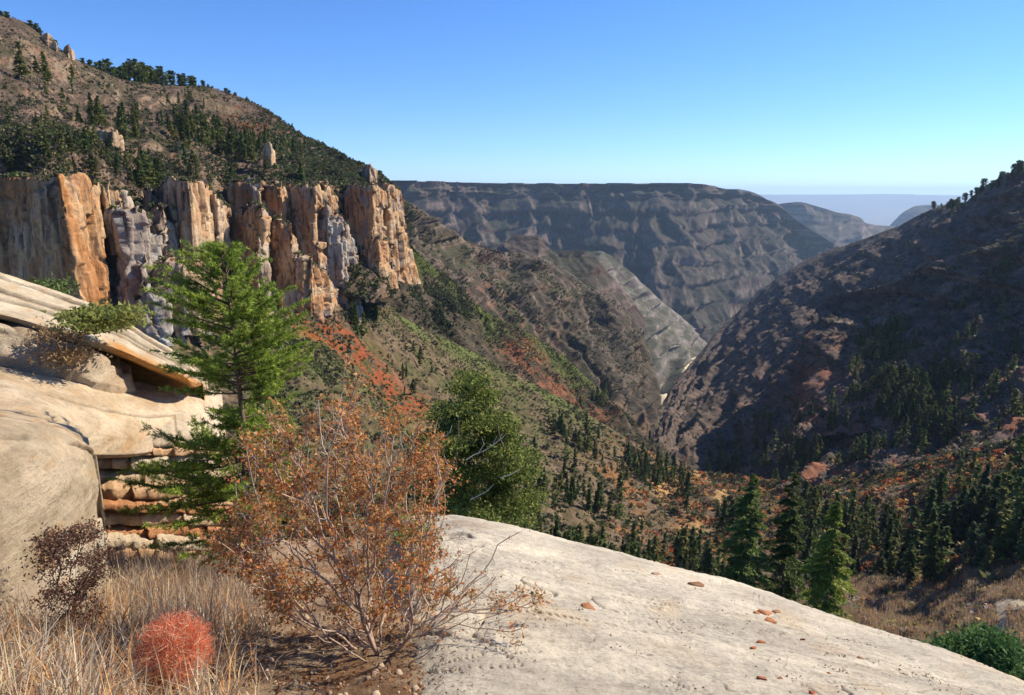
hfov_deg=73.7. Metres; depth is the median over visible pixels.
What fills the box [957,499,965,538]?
conifer tree
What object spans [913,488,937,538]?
conifer tree
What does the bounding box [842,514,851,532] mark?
conifer tree
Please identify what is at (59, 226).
cliff
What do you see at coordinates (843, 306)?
hillside
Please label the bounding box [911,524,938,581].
conifer tree
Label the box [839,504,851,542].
conifer tree
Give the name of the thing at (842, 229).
mesa
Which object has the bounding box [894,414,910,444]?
conifer tree
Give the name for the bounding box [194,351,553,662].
rust bush
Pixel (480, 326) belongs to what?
hillside
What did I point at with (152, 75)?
pine tree
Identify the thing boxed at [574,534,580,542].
conifer tree
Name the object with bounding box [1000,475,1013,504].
conifer tree
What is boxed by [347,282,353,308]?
conifer tree
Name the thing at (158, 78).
pine tree
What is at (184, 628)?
red ball plant
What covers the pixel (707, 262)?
canyon wall
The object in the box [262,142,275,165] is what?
rock outcrop
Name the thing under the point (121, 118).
conifer tree
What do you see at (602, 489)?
conifer tree
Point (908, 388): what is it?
distant forest
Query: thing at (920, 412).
conifer tree
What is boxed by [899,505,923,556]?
conifer tree
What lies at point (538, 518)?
conifer tree
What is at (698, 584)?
stone chip
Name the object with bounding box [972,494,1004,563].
conifer tree
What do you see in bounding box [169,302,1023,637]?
valley slope
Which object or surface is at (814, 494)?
conifer tree
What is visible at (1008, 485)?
conifer tree
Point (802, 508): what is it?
conifer tree
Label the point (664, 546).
conifer tree
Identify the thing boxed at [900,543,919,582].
conifer tree
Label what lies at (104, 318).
green shrub
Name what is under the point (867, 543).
conifer tree
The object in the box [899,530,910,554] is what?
conifer tree
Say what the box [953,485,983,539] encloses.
conifer tree
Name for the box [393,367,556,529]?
pinyon tree
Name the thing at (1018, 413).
conifer tree
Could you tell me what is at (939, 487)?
conifer tree
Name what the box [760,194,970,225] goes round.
plateau
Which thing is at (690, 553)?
conifer tree
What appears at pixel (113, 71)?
pine tree
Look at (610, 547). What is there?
conifer tree
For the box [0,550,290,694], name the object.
dry grass
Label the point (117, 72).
pine tree
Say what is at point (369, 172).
rock outcrop
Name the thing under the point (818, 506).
conifer tree
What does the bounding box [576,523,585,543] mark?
conifer tree
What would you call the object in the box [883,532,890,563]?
conifer tree
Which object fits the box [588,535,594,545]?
conifer tree
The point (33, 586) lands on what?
sandstone block
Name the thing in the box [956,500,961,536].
conifer tree
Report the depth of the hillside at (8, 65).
320.24 m
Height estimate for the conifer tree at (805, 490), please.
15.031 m
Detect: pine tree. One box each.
[3,11,10,18]
[27,20,33,27]
[33,23,38,30]
[37,27,42,35]
[86,59,94,66]
[97,60,103,70]
[102,58,112,74]
[109,67,115,75]
[112,66,120,77]
[116,66,124,79]
[119,64,130,79]
[121,61,136,80]
[126,58,141,81]
[137,61,147,81]
[137,63,143,81]
[141,64,149,82]
[144,67,151,83]
[147,65,155,83]
[151,71,158,83]
[154,69,161,84]
[155,65,168,84]
[163,75,168,84]
[165,70,175,85]
[176,73,184,85]
[181,73,188,85]
[187,75,195,85]
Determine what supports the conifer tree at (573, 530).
on the valley slope
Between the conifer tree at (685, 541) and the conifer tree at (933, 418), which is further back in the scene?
the conifer tree at (933, 418)
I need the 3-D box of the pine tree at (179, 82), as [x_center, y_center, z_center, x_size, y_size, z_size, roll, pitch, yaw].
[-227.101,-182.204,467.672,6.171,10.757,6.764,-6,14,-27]
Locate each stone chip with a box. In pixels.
[581,602,595,609]
[688,582,704,586]
[756,676,766,680]
[757,609,771,615]
[765,617,776,623]
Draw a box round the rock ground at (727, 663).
[381,515,1023,694]
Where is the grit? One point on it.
(839, 671)
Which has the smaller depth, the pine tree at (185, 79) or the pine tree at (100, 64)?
the pine tree at (100, 64)
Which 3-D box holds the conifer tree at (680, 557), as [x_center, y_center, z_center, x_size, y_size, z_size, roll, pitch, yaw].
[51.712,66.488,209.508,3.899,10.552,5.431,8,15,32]
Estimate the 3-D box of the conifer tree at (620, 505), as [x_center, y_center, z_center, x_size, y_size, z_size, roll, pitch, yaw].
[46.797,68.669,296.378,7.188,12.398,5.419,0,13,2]
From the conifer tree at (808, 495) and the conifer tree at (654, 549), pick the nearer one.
the conifer tree at (654, 549)
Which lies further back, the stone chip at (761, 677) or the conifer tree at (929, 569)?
the conifer tree at (929, 569)
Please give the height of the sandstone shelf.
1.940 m
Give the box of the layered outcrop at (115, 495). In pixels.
[97,390,232,565]
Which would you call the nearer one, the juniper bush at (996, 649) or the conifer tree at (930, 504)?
the juniper bush at (996, 649)
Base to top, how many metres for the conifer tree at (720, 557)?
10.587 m
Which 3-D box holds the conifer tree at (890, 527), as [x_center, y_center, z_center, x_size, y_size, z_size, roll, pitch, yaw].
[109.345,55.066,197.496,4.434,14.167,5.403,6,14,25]
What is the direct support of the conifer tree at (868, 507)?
on the valley slope
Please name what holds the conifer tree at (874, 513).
on the valley slope
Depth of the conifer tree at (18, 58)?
276.97 m
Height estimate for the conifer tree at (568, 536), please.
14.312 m
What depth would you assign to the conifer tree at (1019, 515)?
147.28 m
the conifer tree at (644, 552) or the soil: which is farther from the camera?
the conifer tree at (644, 552)
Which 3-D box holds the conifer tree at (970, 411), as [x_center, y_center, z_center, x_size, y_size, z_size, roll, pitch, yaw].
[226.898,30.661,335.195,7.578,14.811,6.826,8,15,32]
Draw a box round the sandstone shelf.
[0,366,195,457]
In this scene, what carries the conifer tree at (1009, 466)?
on the valley slope
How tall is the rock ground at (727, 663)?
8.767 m
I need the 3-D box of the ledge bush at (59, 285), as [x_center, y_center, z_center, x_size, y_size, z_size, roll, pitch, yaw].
[-8.781,-1.185,12.943,1.466,0.534,1.793,0,13,0]
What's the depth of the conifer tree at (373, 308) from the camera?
323.14 m
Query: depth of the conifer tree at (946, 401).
362.09 m
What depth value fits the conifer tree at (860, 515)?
228.15 m
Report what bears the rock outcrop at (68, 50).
on the hillside at (8, 65)
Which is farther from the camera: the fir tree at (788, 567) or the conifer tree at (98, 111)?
the conifer tree at (98, 111)
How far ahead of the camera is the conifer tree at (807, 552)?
179.93 m
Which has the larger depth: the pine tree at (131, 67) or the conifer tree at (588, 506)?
the pine tree at (131, 67)
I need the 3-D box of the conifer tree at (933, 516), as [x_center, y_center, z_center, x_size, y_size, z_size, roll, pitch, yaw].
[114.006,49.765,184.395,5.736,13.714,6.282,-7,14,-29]
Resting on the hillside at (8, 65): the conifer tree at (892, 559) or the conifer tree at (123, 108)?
the conifer tree at (123, 108)
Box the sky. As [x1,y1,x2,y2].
[0,0,1023,194]
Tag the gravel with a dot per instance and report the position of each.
(378, 665)
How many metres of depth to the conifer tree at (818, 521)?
218.91 m
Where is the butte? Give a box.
[491,235,645,332]
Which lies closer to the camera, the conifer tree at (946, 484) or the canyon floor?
the conifer tree at (946, 484)
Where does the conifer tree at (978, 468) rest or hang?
on the valley slope
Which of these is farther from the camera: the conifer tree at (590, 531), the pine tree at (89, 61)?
the pine tree at (89, 61)
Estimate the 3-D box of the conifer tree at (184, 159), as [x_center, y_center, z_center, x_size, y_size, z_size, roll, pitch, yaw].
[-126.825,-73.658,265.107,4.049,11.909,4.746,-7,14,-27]
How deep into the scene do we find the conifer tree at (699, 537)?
231.72 m
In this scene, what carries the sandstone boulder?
on the soil
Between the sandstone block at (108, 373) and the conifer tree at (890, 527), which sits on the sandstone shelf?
the sandstone block at (108, 373)
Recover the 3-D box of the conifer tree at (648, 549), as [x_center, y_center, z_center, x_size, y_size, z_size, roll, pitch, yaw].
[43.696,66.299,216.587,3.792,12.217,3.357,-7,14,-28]
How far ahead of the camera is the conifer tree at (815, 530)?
215.64 m
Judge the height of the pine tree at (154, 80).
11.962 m
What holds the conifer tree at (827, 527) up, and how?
on the valley slope
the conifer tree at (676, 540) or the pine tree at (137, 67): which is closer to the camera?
the conifer tree at (676, 540)
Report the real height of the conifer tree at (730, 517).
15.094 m
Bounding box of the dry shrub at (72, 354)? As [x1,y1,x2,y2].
[1,316,113,374]
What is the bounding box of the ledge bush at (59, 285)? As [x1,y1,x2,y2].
[25,271,80,295]
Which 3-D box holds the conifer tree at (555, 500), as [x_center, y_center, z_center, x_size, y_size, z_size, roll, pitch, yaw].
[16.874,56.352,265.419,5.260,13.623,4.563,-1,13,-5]
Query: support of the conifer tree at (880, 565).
on the valley slope
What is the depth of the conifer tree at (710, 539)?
232.28 m
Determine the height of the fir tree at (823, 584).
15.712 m
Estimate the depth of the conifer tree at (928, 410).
357.65 m
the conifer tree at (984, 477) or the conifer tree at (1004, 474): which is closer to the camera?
the conifer tree at (1004, 474)
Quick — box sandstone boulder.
[0,409,105,597]
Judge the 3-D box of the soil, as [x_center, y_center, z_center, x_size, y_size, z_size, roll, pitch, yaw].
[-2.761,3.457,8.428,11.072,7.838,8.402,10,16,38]
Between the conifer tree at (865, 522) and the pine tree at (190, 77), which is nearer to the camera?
the conifer tree at (865, 522)
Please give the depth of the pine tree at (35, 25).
345.62 m
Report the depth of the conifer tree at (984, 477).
202.63 m
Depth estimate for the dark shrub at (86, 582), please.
3.79 m
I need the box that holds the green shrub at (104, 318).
[39,298,156,341]
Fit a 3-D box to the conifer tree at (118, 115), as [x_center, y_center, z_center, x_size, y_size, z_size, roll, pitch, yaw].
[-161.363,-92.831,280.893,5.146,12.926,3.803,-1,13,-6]
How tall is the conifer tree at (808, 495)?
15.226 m
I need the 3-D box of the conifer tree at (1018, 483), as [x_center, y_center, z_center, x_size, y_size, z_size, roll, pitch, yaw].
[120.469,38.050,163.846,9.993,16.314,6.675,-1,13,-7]
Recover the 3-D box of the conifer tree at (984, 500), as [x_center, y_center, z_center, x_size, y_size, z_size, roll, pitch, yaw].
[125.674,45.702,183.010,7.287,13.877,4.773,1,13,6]
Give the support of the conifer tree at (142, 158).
on the hillside at (8, 65)
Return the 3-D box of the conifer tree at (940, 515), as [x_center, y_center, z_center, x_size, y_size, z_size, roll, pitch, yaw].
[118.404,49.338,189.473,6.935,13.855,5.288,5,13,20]
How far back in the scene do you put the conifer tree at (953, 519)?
180.15 m
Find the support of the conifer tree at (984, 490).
on the valley slope
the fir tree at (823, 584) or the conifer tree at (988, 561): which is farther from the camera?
the conifer tree at (988, 561)
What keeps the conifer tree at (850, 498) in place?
on the valley slope
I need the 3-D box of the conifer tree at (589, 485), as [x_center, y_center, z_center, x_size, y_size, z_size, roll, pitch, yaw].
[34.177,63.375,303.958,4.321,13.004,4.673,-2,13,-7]
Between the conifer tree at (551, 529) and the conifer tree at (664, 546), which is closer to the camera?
the conifer tree at (551, 529)
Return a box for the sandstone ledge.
[0,272,207,400]
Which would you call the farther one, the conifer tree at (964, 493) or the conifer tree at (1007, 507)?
the conifer tree at (964, 493)
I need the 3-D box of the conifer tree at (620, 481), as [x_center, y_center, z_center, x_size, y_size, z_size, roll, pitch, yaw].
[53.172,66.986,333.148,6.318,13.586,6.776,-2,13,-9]
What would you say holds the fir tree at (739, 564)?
on the valley slope
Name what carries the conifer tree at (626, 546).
on the valley slope
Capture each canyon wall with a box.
[365,180,840,342]
[588,251,707,394]
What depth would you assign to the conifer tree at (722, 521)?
280.42 m
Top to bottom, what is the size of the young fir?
3.580 m
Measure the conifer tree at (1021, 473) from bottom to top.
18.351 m
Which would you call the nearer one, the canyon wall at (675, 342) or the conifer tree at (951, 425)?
the conifer tree at (951, 425)
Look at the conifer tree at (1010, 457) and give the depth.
210.79 m
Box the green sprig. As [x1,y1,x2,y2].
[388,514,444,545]
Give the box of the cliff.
[0,172,420,345]
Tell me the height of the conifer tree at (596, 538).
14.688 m
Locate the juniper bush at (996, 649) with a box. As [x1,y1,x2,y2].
[911,619,1023,680]
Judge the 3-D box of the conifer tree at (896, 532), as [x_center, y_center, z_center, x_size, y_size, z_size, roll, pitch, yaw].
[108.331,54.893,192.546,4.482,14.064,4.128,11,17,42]
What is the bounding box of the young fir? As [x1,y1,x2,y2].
[104,238,319,578]
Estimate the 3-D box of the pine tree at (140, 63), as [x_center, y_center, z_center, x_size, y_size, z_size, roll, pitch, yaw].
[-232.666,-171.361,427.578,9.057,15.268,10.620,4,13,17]
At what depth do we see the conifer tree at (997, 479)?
181.23 m
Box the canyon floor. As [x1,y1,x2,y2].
[660,356,696,403]
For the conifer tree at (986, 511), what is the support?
on the valley slope
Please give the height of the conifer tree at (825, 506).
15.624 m
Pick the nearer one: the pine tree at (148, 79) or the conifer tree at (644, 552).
the conifer tree at (644, 552)
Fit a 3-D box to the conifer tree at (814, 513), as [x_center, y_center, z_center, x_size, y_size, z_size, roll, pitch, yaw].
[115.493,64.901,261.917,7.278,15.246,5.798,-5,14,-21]
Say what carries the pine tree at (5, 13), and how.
on the hillside at (8, 65)
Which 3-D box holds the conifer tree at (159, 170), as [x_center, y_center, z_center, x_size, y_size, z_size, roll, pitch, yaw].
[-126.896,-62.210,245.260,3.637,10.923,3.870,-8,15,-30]
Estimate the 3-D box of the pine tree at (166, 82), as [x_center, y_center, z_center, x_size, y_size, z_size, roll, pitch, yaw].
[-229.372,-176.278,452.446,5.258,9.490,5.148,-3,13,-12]
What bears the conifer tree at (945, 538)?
on the valley slope
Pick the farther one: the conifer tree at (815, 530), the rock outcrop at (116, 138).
the rock outcrop at (116, 138)
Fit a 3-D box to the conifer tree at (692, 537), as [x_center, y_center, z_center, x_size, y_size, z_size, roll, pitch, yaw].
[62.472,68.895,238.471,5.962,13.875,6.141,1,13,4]
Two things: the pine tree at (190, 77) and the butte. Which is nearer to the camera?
the pine tree at (190, 77)
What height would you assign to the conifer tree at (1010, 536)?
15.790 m
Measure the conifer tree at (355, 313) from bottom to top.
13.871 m
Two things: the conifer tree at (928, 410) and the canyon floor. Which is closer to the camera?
the conifer tree at (928, 410)
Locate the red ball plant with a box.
[127,607,219,692]
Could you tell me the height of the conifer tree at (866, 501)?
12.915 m
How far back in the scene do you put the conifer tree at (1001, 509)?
150.64 m
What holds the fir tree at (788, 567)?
on the valley slope
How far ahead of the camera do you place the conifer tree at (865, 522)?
224.93 m
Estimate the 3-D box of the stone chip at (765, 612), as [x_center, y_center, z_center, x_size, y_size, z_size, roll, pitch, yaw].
[2.118,2.221,5.712,0.133,0.032,0.072,11,17,2]
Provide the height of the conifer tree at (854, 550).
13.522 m
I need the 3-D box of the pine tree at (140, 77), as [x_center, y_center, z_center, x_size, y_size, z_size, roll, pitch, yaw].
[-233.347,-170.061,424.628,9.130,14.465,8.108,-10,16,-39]
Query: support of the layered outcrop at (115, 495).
on the soil
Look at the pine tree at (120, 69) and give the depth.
408.06 m
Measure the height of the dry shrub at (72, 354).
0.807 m
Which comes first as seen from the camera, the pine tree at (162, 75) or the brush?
the brush
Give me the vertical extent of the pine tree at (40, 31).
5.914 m
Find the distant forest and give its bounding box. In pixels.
[2,52,1023,579]
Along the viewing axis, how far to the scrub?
323.85 m
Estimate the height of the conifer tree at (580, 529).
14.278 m
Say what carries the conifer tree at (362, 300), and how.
on the valley slope
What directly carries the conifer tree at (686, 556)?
on the valley slope
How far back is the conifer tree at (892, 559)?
179.41 m
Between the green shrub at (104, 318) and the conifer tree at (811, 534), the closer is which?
the green shrub at (104, 318)
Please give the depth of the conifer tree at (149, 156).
246.30 m
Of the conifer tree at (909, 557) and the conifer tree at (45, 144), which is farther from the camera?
the conifer tree at (45, 144)
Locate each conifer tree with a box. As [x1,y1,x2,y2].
[12,41,31,80]
[34,116,42,143]
[40,54,53,83]
[41,127,49,154]
[87,92,98,125]
[93,95,106,125]
[115,105,126,134]
[117,109,137,140]
[120,102,129,128]
[139,150,151,175]
[146,148,154,172]
[156,159,163,180]
[180,143,188,171]
[196,114,208,142]
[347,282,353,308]
[348,303,354,324]
[352,303,361,330]
[360,298,368,319]
[371,302,377,319]
[531,509,540,530]
[541,466,547,494]
[548,524,556,536]
[549,476,560,508]
[553,520,561,537]
[564,529,572,540]
[570,526,575,538]
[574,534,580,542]
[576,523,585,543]
[577,525,583,540]
[584,523,595,544]
[585,477,593,500]
[585,489,593,512]
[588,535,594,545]
[592,481,603,511]
[593,534,598,546]
[596,481,605,508]
[600,525,607,548]
[608,542,614,550]
[613,492,627,519]
[614,471,625,493]
[622,542,630,554]
[628,522,641,556]
[636,546,640,557]
[642,549,648,559]
[646,538,651,557]
[651,535,663,561]
[651,553,659,562]
[658,532,668,561]
[671,531,682,561]
[675,548,683,566]
[676,527,689,555]
[676,529,684,561]
[682,552,688,568]
[686,526,696,556]
[687,549,693,568]
[688,539,700,571]
[696,529,704,556]
[699,543,711,574]
[700,547,716,575]
[702,531,714,552]
[712,547,722,575]
[715,499,728,531]
[722,499,739,531]
[753,487,759,509]
[753,537,765,575]
[797,537,812,579]
[798,481,808,507]
[798,499,806,526]
[798,528,809,552]
[804,498,819,526]
[804,503,813,523]
[804,528,814,554]
[805,486,813,514]
[805,487,821,513]
[808,515,815,548]
[813,521,819,552]
[815,496,821,514]
[816,517,822,542]
[818,499,830,529]
[820,498,830,530]
[830,491,842,507]
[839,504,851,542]
[839,533,849,560]
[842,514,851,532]
[847,488,857,506]
[847,489,858,517]
[847,531,859,567]
[849,506,858,531]
[855,506,865,532]
[858,512,870,536]
[860,494,869,519]
[860,504,872,527]
[861,521,872,554]
[864,507,881,540]
[871,549,889,575]
[876,503,890,532]
[881,514,894,549]
[882,538,898,575]
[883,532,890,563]
[889,519,901,553]
[890,512,896,543]
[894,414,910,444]
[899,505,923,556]
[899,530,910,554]
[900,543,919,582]
[903,560,917,584]
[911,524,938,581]
[912,409,923,432]
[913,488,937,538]
[918,521,943,583]
[919,526,953,575]
[922,405,932,422]
[923,508,944,546]
[928,408,938,435]
[929,405,939,432]
[934,470,946,513]
[937,470,949,491]
[937,502,945,539]
[938,501,955,546]
[939,500,964,548]
[942,394,949,408]
[945,418,954,440]
[952,449,965,489]
[953,451,981,489]
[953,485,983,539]
[956,485,968,507]
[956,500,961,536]
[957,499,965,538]
[960,521,979,556]
[965,395,980,423]
[967,464,982,491]
[970,494,988,534]
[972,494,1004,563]
[975,463,992,497]
[976,484,987,506]
[978,508,988,536]
[978,545,995,576]
[979,486,1011,560]
[983,474,1003,512]
[984,527,1005,562]
[991,496,1023,559]
[995,434,1023,484]
[999,461,1014,483]
[999,480,1015,506]
[1000,472,1007,485]
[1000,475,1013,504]
[1001,455,1014,478]
[1004,489,1023,542]
[1004,500,1011,533]
[1008,476,1023,514]
[1009,388,1021,416]
[1013,446,1023,474]
[1014,467,1023,492]
[1015,397,1022,416]
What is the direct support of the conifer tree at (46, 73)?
on the hillside at (8, 65)
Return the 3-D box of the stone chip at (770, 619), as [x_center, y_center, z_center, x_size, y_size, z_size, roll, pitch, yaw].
[2.065,2.186,5.483,0.114,0.023,0.075,7,14,-17]
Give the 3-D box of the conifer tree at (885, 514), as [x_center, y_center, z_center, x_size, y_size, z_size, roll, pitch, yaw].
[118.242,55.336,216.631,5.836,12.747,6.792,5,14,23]
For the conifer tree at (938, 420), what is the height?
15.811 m
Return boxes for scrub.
[0,16,1023,644]
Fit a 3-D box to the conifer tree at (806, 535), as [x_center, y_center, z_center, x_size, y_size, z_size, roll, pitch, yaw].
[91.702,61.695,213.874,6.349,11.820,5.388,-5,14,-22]
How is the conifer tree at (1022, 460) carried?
on the valley slope
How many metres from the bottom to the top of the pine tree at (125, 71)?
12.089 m
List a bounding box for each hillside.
[0,15,406,302]
[368,198,664,438]
[377,243,670,462]
[650,172,1023,498]
[765,234,1023,455]
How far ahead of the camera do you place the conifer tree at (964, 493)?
190.12 m
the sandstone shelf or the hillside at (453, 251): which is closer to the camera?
the sandstone shelf
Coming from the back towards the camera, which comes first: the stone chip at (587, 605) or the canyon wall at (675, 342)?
the canyon wall at (675, 342)
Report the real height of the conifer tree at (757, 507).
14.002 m
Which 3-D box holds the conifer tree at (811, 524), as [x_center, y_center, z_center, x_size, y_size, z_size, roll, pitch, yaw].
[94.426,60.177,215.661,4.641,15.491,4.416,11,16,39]
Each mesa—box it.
[735,189,893,246]
[890,205,939,226]
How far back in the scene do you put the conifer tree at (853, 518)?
232.00 m
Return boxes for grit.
[400,523,1007,694]
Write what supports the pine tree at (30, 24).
on the hillside at (8, 65)
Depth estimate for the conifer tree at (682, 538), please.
228.97 m
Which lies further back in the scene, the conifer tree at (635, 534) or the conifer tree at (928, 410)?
the conifer tree at (928, 410)
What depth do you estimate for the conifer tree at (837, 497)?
272.60 m
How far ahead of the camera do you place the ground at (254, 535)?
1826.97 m
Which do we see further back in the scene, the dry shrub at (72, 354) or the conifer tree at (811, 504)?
the conifer tree at (811, 504)
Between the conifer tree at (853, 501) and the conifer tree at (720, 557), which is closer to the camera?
the conifer tree at (720, 557)
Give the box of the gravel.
[133,586,425,694]
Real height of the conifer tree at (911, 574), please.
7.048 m
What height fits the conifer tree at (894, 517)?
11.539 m
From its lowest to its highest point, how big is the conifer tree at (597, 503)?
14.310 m
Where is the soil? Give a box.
[58,532,428,694]
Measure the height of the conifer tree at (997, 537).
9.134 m
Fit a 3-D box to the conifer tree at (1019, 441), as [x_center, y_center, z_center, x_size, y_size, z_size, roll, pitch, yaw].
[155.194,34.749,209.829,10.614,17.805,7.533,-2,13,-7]
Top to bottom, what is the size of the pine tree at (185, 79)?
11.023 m
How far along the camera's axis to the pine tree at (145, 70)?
430.27 m
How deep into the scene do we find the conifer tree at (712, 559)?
196.78 m
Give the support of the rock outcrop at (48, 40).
on the hillside at (8, 65)
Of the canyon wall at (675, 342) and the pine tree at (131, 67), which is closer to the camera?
the pine tree at (131, 67)
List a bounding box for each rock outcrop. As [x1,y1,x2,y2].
[40,33,57,50]
[63,44,74,59]
[82,130,124,150]
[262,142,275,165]
[361,163,377,181]
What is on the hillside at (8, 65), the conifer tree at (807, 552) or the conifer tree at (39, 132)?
the conifer tree at (39, 132)
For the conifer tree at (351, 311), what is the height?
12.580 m
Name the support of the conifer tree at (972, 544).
on the valley slope
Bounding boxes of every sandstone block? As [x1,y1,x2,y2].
[0,320,135,393]
[0,516,110,639]
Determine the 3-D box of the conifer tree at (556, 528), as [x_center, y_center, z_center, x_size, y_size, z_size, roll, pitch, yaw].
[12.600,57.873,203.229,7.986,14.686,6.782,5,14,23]
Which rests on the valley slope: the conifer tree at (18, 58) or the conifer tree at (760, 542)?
the conifer tree at (760, 542)
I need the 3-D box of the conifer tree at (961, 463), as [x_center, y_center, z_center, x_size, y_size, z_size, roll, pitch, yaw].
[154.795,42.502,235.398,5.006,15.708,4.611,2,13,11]
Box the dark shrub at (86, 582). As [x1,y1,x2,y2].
[15,515,127,641]
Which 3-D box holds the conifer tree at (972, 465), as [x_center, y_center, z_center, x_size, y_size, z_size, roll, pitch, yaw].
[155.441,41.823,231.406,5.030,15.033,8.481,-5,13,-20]
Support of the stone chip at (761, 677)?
on the rock ground at (727, 663)
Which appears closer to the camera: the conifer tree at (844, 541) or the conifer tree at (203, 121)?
the conifer tree at (844, 541)
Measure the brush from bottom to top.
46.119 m
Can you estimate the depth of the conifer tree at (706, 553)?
197.19 m
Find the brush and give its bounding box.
[828,560,1023,668]
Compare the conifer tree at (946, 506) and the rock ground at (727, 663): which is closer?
the rock ground at (727, 663)
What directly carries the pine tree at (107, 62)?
on the hillside at (8, 65)
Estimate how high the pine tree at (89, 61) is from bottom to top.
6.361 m
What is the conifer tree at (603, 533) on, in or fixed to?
on the valley slope
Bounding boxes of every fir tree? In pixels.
[718,473,774,590]
[753,471,807,602]
[797,501,856,621]
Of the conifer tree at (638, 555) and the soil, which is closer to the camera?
the soil
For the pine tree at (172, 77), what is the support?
on the hillside at (8, 65)
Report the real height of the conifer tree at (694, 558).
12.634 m
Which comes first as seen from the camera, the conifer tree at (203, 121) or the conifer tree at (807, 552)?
the conifer tree at (807, 552)
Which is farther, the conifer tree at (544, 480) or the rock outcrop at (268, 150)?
the rock outcrop at (268, 150)
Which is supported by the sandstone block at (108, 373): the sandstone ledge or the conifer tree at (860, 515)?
the sandstone ledge
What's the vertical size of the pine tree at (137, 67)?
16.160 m
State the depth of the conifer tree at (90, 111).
266.00 m
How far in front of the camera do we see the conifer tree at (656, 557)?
195.48 m
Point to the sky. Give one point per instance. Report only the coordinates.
(760, 97)
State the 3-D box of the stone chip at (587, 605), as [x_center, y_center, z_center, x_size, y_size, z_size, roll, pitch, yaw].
[0.567,1.904,5.016,0.122,0.028,0.099,12,18,6]
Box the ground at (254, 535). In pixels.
[167,346,271,545]
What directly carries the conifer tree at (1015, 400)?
on the hillside at (885, 266)

